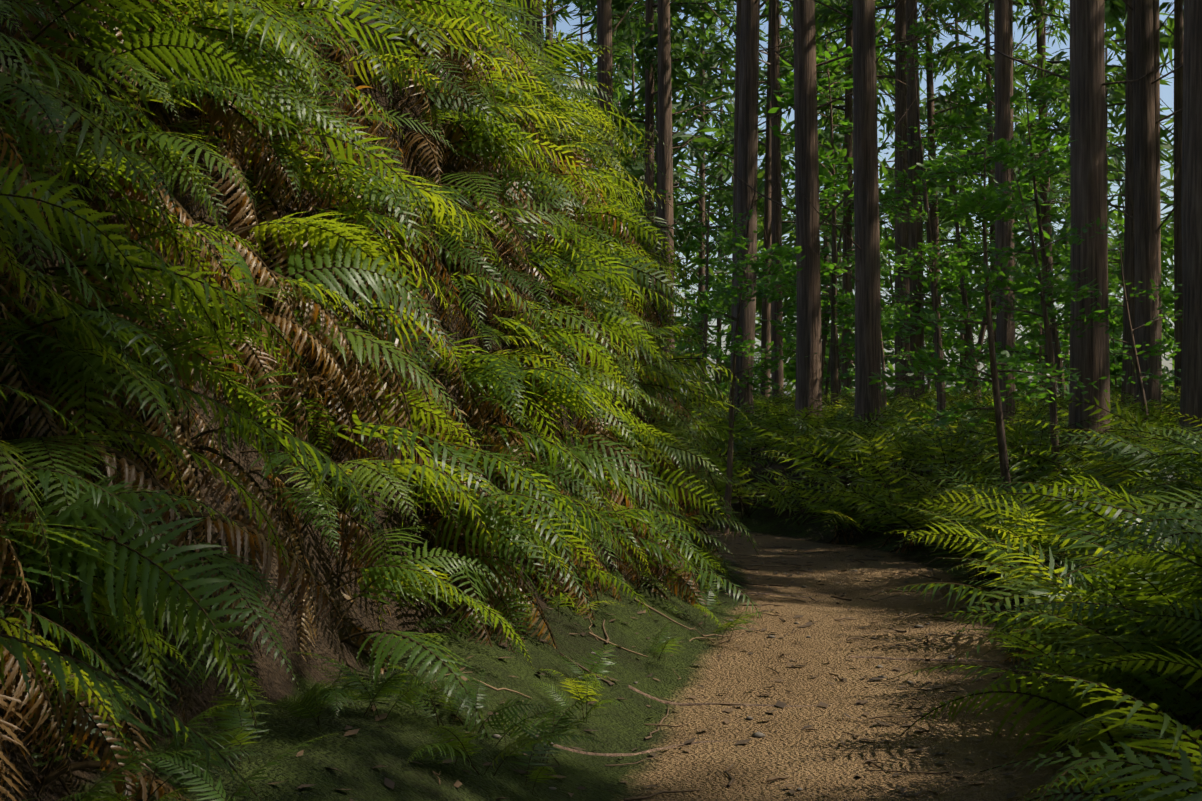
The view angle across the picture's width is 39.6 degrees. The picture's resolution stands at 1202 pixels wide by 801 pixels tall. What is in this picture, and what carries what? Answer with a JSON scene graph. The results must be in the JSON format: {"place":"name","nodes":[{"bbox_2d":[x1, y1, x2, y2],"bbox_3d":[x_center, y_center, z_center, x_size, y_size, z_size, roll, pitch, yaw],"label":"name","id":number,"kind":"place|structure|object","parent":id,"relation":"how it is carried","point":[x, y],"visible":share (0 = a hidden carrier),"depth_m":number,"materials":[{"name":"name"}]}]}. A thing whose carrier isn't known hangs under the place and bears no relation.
{"place":"outdoors","nodes":[
{"label":"outdoors","id":0,"kind":"place"},
{"bbox_2d":[0,0,1201,800],"bbox_3d":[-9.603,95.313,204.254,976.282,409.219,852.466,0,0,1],"label":"terrain","id":1,"kind":"structure","parent":0,"point":[820,754],"depth_m":7.49,"materials":[{"name":"brown soil"}]},
{"bbox_2d":[0,0,763,800],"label":"ferns","id":2,"kind":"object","parent":1,"relation":"on","point":[486,108],"depth_m":6.85,"materials":[{"name":"green plant"}]},
{"bbox_2d":[40,239,769,800],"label":"ferns","id":3,"kind":"object","parent":1,"relation":"on","point":[190,767],"visible":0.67,"depth_m":5.87,"materials":[{"name":"green plant"}]},
{"bbox_2d":[268,421,1201,800],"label":"leaf litter","id":4,"kind":"object","parent":1,"relation":"on","point":[458,783],"visible":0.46,"depth_m":8.57,"materials":[{"name":"brown plant"}]},
{"bbox_2d":[553,592,1021,755],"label":"trail roots","id":5,"kind":"object","parent":1,"relation":"on","point":[695,704],"visible":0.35,"depth_m":8.34,"materials":[{"name":"brown wood"}]},
{"bbox_2d":[427,0,1201,481],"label":"tree trunks","id":6,"kind":"object","parent":1,"relation":"on","point":[1089,186],"visible":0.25,"depth_m":23.61,"materials":[{"name":"brown plant"}]},
{"bbox_2d":[493,0,1183,400],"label":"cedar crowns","id":7,"kind":"object","parent":1,"relation":"on","point":[631,24],"visible":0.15,"depth_m":53.04,"materials":[{"name":"green plant"}]},
{"bbox_2d":[545,19,1182,533],"bbox_3d":[-0.236,1.986,46.204,35.869,17.625,58.571,0,0,25],"label":"understorey","id":8,"kind":"object","parent":1,"relation":"on","point":[1021,285],"depth_m":23.79,"materials":[{"name":"green plant"}]},
{"bbox_2d":[680,386,1180,419],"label":"ferns","id":9,"kind":"object","parent":1,"relation":"on","point":[850,395],"depth_m":32.04,"materials":[{"name":"green plant"}]},
{"bbox_2d":[668,379,1201,800],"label":"ferns","id":10,"kind":"object","parent":1,"relation":"on","point":[1083,531],"visible":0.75,"depth_m":9.36,"materials":[{"name":"green plant"}]},
{"bbox_2d":[489,0,1183,398],"label":"sky","id":11,"kind":"structure","parent":0,"point":[1166,91],"materials":[{"name":"blue"}]}
]}

